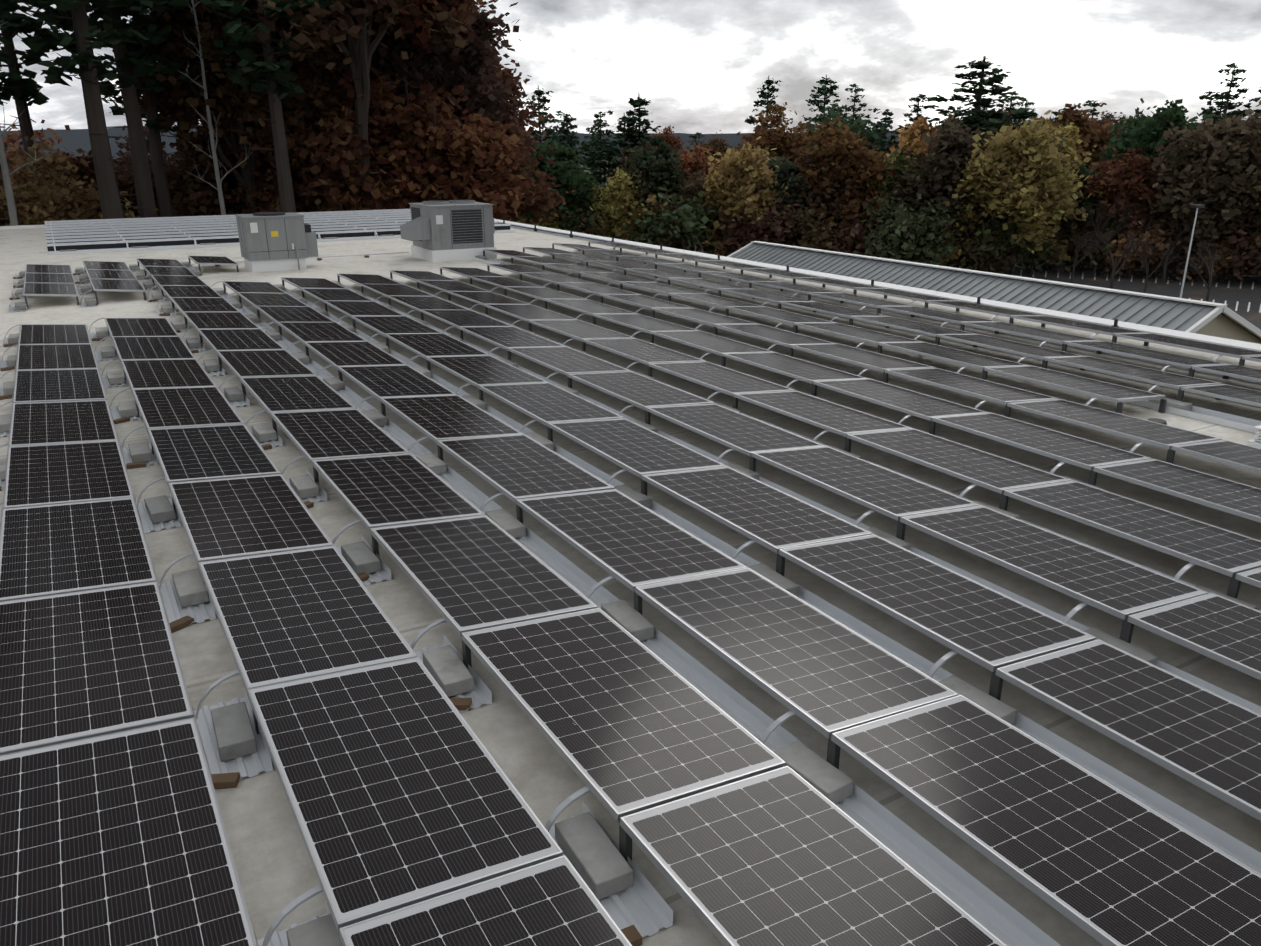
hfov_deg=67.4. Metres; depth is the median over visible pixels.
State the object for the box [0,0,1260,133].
sky
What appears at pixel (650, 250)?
panel
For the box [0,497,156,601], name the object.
panel
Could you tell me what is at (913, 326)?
panel
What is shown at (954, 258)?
shrub
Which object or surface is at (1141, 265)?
shrub
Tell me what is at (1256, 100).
pine tree
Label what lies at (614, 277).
panel
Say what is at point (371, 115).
tree
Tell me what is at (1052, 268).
bare tree
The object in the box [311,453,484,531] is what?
panel
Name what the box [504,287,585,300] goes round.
panel
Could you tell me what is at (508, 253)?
panel
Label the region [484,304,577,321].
panel
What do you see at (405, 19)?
oak tree
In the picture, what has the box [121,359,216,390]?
panel
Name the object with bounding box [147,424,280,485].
panel
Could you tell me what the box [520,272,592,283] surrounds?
panel
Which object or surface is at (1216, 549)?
panel
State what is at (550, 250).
panel
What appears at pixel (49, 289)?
panel
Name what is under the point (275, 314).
panel
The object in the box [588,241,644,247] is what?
panel
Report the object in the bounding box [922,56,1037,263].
pine tree
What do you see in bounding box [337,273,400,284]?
panel
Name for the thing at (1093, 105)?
pine tree
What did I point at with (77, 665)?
panel
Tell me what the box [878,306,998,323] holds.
panel
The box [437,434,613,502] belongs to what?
panel
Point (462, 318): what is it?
panel
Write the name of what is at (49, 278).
panel
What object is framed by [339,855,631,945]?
panel
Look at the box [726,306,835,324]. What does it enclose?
panel
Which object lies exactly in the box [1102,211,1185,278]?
shrub
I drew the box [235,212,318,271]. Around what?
hvac unit
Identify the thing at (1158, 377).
panel
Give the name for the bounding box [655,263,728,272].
panel
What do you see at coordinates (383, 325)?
panel
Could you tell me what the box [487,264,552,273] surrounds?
panel
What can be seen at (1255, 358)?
panel
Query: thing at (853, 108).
pine tree
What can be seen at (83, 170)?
tree
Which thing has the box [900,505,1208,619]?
panel
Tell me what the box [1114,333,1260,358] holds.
panel
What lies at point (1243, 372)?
panel
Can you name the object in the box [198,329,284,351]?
panel
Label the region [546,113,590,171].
pine tree
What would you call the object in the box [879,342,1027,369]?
panel
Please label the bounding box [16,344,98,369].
panel
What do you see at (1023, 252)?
shrub
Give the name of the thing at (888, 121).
pine tree
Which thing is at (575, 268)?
panel
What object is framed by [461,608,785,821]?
panel
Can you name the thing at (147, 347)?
panel
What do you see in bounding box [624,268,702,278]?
panel
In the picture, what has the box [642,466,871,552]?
panel
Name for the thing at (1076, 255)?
bare tree
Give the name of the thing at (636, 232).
shrub
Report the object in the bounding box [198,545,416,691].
panel
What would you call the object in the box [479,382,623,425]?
panel
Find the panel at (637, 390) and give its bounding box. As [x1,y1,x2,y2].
[568,371,713,409]
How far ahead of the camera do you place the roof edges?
20.91 m
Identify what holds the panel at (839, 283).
on the rack channels
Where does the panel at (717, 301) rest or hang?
on the rack channels
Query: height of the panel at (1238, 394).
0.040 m
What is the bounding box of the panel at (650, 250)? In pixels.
[620,246,681,253]
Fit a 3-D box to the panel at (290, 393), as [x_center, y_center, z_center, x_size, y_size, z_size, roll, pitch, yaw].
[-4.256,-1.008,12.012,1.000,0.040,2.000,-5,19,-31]
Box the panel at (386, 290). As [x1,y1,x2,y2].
[360,284,432,297]
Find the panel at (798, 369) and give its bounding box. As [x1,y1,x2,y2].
[722,352,866,383]
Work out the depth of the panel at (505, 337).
15.42 m
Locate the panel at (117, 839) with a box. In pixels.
[0,717,256,945]
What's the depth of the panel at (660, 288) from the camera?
20.66 m
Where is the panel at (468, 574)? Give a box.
[370,515,597,636]
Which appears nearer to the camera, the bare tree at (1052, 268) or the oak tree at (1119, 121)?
the bare tree at (1052, 268)
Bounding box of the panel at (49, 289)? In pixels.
[23,283,78,296]
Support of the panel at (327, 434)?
on the rack channels
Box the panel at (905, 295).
[854,288,957,301]
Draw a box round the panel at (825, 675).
[635,568,957,738]
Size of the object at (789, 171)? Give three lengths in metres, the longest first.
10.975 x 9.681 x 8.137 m
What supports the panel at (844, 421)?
on the rack channels
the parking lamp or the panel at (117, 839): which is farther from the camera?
the parking lamp
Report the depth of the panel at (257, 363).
13.54 m
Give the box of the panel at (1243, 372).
[1192,364,1260,381]
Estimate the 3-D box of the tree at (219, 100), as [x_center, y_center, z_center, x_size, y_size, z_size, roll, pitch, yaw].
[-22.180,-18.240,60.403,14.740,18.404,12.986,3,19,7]
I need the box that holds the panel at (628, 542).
[516,489,746,590]
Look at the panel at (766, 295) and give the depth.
19.64 m
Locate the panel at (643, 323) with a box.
[592,314,698,333]
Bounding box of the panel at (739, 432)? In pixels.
[646,403,823,456]
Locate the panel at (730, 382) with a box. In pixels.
[649,361,794,395]
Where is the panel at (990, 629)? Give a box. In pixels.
[778,534,1095,671]
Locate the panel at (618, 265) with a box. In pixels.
[586,260,653,269]
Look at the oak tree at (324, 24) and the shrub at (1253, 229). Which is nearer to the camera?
the oak tree at (324, 24)
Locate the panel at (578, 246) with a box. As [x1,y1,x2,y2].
[552,243,607,249]
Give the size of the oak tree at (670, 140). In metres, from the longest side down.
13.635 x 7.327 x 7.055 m
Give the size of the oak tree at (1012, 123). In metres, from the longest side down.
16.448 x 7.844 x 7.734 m
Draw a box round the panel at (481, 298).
[448,291,528,305]
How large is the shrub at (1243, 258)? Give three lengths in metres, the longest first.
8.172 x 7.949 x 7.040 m
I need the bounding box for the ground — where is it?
[53,157,1260,275]
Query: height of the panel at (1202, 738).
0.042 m
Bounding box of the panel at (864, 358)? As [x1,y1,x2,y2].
[790,343,934,371]
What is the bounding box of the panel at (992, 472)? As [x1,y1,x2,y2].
[847,428,1070,493]
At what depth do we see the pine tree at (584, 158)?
116.96 m
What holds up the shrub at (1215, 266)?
on the ground
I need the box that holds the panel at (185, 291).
[160,285,222,298]
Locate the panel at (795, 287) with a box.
[750,281,840,293]
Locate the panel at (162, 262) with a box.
[136,258,185,266]
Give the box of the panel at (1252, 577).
[1235,567,1260,587]
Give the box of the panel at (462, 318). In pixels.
[420,309,510,328]
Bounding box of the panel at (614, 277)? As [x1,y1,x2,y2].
[578,272,652,282]
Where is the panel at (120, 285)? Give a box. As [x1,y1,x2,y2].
[89,279,145,291]
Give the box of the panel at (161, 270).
[143,266,195,275]
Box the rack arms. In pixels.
[0,247,1222,945]
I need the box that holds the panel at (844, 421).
[734,391,910,436]
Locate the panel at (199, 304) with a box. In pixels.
[170,297,239,313]
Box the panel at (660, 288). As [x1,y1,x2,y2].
[620,282,706,294]
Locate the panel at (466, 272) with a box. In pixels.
[440,267,507,276]
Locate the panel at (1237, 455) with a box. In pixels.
[1171,440,1260,473]
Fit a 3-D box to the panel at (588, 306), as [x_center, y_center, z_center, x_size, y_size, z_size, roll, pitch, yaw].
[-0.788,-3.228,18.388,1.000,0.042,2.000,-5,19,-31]
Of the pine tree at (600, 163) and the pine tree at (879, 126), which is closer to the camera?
the pine tree at (600, 163)
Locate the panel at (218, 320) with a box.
[183,312,259,330]
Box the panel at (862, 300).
[808,293,912,307]
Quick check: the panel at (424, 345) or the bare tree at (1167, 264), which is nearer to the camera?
the panel at (424, 345)
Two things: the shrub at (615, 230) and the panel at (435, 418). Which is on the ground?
the shrub at (615, 230)
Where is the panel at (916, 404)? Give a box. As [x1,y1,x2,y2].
[813,378,988,420]
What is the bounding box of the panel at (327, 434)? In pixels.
[270,409,409,462]
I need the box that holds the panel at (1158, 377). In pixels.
[1045,356,1221,388]
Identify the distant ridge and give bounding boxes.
[1,126,899,158]
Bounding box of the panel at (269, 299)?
[237,292,307,307]
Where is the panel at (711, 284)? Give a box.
[668,278,751,289]
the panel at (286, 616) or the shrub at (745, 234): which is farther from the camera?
the shrub at (745, 234)
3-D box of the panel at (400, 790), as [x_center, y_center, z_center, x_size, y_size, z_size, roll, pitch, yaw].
[-1.244,1.488,4.827,1.000,0.041,2.000,-6,19,-31]
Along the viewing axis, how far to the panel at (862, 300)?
19.09 m
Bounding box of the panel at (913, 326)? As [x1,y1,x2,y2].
[850,316,974,336]
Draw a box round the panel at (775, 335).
[714,324,836,346]
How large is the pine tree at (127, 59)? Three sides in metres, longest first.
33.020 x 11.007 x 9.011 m
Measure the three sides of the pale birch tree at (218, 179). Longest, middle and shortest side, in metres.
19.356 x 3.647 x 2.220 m
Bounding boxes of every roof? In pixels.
[0,227,1260,945]
[727,241,1260,343]
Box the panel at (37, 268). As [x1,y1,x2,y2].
[25,264,72,273]
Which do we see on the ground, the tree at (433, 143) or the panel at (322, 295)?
the tree at (433, 143)
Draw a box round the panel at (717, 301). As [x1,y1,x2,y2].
[669,293,764,307]
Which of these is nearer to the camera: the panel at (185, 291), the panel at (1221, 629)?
the panel at (1221, 629)
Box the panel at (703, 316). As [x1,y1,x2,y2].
[652,308,757,325]
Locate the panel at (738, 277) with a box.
[699,271,781,282]
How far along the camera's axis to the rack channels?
6.24 m
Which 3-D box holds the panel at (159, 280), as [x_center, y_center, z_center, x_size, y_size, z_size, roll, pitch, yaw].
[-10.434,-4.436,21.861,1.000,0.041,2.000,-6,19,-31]
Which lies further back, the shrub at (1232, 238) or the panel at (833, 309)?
the shrub at (1232, 238)
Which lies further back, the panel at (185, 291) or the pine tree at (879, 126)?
the pine tree at (879, 126)
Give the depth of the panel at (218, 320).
16.84 m
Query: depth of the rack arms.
7.87 m
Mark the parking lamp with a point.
(1188, 255)
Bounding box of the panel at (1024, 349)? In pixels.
[937,334,1082,359]
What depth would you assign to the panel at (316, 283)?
21.34 m
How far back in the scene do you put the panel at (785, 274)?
23.00 m
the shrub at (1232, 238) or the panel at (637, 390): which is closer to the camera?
the panel at (637, 390)
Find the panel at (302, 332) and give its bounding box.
[277,322,366,343]
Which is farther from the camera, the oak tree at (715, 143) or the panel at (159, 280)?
the oak tree at (715, 143)
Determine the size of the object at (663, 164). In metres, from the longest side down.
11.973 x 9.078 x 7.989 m
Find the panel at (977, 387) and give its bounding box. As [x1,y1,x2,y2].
[885,368,1058,404]
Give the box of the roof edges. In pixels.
[0,219,1260,351]
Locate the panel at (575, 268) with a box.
[542,263,613,272]
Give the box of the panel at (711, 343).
[650,331,773,355]
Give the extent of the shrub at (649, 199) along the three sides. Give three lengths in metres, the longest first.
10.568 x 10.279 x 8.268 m
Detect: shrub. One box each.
[509,194,580,232]
[562,204,617,236]
[567,198,640,238]
[591,201,643,241]
[620,188,683,242]
[630,180,731,255]
[630,193,717,249]
[698,179,766,255]
[705,197,788,252]
[711,189,806,256]
[770,198,839,251]
[788,192,874,250]
[819,199,880,254]
[852,190,955,260]
[856,201,926,261]
[875,193,971,266]
[924,208,994,268]
[947,203,1013,271]
[951,215,1022,272]
[962,211,1059,274]
[1016,221,1087,271]
[1025,188,1102,272]
[1059,199,1130,271]
[1063,192,1153,275]
[1098,209,1172,274]
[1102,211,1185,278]
[1139,218,1223,280]
[1167,219,1234,279]
[1172,212,1260,281]
[1199,205,1260,281]
[1228,208,1260,280]
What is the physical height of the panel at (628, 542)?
0.042 m
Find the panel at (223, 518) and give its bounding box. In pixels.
[168,474,333,564]
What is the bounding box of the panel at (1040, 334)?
[962,322,1101,343]
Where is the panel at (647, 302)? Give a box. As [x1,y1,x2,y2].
[600,294,693,309]
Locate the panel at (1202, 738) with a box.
[995,639,1260,820]
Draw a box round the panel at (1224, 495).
[1093,459,1260,522]
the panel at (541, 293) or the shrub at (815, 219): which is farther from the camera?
the shrub at (815, 219)
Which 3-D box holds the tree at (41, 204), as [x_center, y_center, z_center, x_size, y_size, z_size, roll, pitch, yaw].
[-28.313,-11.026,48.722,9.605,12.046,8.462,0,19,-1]
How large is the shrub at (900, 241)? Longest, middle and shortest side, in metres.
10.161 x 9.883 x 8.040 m
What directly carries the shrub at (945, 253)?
on the ground
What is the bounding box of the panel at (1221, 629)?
[1127,593,1260,679]
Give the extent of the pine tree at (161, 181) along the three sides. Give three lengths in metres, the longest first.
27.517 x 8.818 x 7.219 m
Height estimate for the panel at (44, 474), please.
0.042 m
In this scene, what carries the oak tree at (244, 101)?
on the ground
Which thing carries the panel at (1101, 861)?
on the rack channels
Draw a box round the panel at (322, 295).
[301,288,372,302]
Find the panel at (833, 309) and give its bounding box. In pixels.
[779,301,886,317]
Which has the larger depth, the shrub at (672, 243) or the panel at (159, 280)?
the shrub at (672, 243)
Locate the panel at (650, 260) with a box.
[616,256,684,263]
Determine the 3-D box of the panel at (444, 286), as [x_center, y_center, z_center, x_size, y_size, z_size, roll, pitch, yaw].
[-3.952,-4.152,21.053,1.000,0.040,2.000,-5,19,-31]
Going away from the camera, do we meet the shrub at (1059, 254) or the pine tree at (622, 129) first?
the shrub at (1059, 254)
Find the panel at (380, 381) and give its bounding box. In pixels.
[337,365,456,400]
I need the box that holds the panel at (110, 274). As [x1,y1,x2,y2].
[86,269,137,279]
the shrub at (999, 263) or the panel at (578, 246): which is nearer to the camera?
the panel at (578, 246)
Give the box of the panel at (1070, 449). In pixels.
[932,412,1151,469]
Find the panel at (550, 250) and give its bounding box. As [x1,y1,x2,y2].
[523,247,578,253]
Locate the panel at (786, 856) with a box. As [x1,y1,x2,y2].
[620,766,1006,945]
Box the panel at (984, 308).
[926,301,1045,316]
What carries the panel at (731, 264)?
on the rack channels
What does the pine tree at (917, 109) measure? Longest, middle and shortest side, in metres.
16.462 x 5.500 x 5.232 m
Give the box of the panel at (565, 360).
[507,346,629,375]
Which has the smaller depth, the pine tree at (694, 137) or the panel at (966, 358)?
the panel at (966, 358)
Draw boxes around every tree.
[0,0,60,186]
[0,0,156,218]
[0,21,57,225]
[0,119,85,185]
[0,135,157,225]
[0,141,29,216]
[0,198,9,225]
[13,0,188,217]
[45,148,159,215]
[60,0,214,216]
[89,0,202,165]
[101,0,346,213]
[113,125,180,216]
[116,125,264,216]
[177,0,252,214]
[182,3,397,196]
[189,87,336,214]
[201,0,335,212]
[209,0,476,194]
[220,69,408,213]
[304,64,538,219]
[309,0,495,187]
[315,0,527,130]
[331,67,464,202]
[414,108,575,223]
[427,46,553,138]
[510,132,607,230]
[525,85,559,165]
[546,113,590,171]
[551,110,582,166]
[579,110,622,182]
[579,134,608,175]
[582,121,615,188]
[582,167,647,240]
[601,113,637,177]
[603,153,620,186]
[610,92,664,167]
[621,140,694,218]
[652,125,686,156]
[685,132,712,250]
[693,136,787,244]
[697,130,737,165]
[716,98,817,166]
[745,75,785,140]
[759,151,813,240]
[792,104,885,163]
[801,75,843,135]
[835,83,876,131]
[871,120,890,153]
[873,108,906,159]
[889,94,939,146]
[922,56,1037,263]
[943,98,1010,142]
[980,103,1036,129]
[985,91,1028,131]
[1013,98,1036,123]
[1030,240,1058,276]
[1049,108,1068,123]
[1050,200,1090,272]
[1069,225,1112,282]
[1078,192,1141,276]
[1083,100,1107,121]
[1088,227,1153,288]
[1092,111,1133,137]
[1103,114,1141,135]
[1103,193,1172,277]
[1128,238,1179,292]
[1137,214,1211,282]
[1172,240,1232,301]
[1197,63,1251,126]
[1203,91,1246,126]
[1241,87,1260,121]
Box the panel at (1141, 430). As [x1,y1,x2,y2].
[1007,399,1221,448]
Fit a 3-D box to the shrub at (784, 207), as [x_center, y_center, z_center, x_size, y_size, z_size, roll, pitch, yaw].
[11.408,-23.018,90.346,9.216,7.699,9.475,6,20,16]
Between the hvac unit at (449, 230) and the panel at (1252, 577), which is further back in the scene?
the hvac unit at (449, 230)
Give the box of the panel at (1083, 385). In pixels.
[984,365,1164,402]
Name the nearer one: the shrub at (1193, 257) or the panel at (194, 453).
the panel at (194, 453)
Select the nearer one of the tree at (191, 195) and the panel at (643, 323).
the panel at (643, 323)
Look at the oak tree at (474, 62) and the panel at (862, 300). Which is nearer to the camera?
the panel at (862, 300)
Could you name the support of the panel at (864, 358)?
on the rack channels
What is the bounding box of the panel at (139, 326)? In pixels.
[104,318,178,338]
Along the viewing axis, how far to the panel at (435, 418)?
10.88 m
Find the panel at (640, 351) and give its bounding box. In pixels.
[582,338,704,364]
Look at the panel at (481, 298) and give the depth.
19.33 m
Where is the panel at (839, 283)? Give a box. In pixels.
[794,277,886,288]
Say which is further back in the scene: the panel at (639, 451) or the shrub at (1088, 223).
the shrub at (1088, 223)
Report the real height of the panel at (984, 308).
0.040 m
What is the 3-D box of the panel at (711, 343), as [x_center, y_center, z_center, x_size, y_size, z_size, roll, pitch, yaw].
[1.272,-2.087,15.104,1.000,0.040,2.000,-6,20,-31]
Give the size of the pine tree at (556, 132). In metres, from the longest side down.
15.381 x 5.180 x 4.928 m
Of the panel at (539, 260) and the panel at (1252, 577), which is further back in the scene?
the panel at (539, 260)
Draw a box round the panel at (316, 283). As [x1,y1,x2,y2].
[281,277,347,288]
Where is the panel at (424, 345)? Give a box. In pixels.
[385,333,488,358]
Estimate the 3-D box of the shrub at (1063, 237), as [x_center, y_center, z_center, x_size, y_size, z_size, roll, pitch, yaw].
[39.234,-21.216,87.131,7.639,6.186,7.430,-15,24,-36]
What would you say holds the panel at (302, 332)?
on the rack channels
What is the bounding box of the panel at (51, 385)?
[12,368,106,402]
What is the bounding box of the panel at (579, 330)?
[528,320,634,340]
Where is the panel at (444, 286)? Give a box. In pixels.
[416,280,490,292]
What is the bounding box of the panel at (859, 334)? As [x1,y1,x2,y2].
[795,323,921,344]
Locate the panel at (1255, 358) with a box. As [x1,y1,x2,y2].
[1242,356,1260,361]
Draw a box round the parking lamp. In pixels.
[1179,204,1204,297]
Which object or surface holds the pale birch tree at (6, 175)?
on the ground
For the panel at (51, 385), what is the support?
on the rack channels
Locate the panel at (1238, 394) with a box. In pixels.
[1181,384,1260,406]
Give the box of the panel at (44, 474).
[3,440,133,507]
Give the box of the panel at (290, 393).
[240,375,355,414]
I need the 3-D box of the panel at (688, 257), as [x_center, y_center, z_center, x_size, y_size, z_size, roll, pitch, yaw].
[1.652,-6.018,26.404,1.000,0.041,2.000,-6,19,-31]
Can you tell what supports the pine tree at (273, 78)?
on the ground
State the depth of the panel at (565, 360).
13.75 m
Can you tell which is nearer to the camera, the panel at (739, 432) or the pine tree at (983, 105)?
the panel at (739, 432)
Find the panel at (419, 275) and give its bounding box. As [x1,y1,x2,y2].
[390,270,457,280]
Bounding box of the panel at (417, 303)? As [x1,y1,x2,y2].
[388,296,468,311]
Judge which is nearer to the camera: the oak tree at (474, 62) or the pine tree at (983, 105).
the oak tree at (474, 62)
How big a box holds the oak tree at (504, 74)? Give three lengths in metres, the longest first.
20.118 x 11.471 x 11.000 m
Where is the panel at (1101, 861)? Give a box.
[831,695,1260,945]
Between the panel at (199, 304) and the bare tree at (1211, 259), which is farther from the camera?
the bare tree at (1211, 259)
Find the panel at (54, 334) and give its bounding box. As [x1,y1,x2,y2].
[18,324,91,344]
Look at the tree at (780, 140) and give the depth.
97.88 m
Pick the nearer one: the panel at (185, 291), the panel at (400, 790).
the panel at (400, 790)
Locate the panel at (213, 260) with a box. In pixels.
[188,256,237,264]
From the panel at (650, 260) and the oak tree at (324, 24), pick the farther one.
the oak tree at (324, 24)
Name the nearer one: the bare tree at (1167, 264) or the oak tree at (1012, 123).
the bare tree at (1167, 264)
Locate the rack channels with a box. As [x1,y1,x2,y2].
[0,242,1260,945]
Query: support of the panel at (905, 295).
on the rack channels
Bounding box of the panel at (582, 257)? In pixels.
[552,253,613,261]
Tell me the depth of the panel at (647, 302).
18.90 m
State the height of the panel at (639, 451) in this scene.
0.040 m
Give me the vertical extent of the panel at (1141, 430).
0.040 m
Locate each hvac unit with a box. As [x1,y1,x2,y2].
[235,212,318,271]
[400,200,496,261]
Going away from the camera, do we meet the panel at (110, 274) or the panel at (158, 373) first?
the panel at (158, 373)
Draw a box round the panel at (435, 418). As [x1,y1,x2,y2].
[380,395,522,442]
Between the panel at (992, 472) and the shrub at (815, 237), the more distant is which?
the shrub at (815, 237)
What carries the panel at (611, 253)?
on the rack channels
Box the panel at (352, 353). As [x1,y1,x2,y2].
[304,341,406,368]
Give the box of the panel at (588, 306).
[544,299,637,315]
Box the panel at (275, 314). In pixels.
[256,306,333,323]
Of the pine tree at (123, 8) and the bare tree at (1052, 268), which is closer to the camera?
the pine tree at (123, 8)
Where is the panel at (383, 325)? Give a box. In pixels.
[352,316,441,335]
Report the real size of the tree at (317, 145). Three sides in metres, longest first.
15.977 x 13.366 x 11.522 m
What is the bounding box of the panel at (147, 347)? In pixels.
[112,336,195,361]
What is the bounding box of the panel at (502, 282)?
[469,276,542,287]
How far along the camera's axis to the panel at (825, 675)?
5.87 m
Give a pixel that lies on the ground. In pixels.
(1060, 262)
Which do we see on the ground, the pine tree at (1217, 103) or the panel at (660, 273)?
the pine tree at (1217, 103)
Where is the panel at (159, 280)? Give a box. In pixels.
[151,275,207,286]
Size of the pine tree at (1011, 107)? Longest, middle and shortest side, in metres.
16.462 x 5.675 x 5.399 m
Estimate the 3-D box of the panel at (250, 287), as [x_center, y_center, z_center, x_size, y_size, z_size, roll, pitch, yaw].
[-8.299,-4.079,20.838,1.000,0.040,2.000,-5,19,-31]
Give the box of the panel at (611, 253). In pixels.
[583,249,645,256]
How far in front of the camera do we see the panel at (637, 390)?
12.10 m
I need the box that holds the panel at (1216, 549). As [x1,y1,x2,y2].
[1003,480,1260,576]
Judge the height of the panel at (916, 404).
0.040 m
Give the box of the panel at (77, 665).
[0,581,193,754]
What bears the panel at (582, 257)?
on the rack channels
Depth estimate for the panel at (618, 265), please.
24.58 m
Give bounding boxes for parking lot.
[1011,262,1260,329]
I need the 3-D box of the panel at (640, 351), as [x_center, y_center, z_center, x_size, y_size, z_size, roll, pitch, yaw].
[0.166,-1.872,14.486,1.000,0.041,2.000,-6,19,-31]
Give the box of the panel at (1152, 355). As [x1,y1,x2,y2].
[1064,341,1226,367]
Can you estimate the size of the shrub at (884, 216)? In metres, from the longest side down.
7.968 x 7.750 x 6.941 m
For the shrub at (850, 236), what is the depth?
85.36 m
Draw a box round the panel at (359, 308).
[324,301,404,317]
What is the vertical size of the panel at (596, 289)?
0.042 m
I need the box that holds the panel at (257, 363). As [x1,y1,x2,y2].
[216,349,316,379]
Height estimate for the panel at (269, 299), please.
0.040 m
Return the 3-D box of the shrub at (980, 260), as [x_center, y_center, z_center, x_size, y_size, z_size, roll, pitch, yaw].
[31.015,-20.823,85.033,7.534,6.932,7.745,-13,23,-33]
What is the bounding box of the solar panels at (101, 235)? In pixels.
[44,209,515,254]
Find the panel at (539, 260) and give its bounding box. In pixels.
[511,256,572,263]
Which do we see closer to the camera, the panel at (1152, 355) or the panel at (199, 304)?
the panel at (1152, 355)
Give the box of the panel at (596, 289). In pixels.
[557,282,640,295]
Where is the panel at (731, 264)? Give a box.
[695,260,771,268]
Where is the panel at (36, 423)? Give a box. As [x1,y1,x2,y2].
[8,400,118,445]
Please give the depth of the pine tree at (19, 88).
50.41 m
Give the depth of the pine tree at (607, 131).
105.26 m
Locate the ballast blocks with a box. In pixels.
[0,255,1256,945]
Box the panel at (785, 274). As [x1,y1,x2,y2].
[741,268,822,278]
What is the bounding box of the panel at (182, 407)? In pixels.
[132,386,244,429]
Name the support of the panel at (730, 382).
on the rack channels
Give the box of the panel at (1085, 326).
[1011,316,1146,335]
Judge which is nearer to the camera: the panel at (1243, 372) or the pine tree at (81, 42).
the panel at (1243, 372)
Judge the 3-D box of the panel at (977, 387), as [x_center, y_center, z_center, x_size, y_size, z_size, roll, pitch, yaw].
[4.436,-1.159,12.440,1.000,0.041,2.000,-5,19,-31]
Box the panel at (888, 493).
[751,446,978,520]
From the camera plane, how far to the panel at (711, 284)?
21.31 m
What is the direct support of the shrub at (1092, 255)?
on the ground
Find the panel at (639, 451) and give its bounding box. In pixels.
[547,418,725,477]
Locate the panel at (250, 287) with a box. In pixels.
[222,281,285,293]
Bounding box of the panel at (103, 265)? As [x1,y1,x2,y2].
[82,261,129,269]
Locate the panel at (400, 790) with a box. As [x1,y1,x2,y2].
[247,657,562,932]
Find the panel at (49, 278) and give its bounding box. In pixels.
[24,273,75,283]
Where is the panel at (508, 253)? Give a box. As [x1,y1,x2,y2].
[483,249,540,256]
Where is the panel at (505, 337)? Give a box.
[459,326,562,349]
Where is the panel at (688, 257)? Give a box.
[656,253,723,260]
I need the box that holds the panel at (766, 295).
[719,288,815,302]
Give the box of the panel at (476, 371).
[426,355,546,387]
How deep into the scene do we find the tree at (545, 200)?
64.35 m

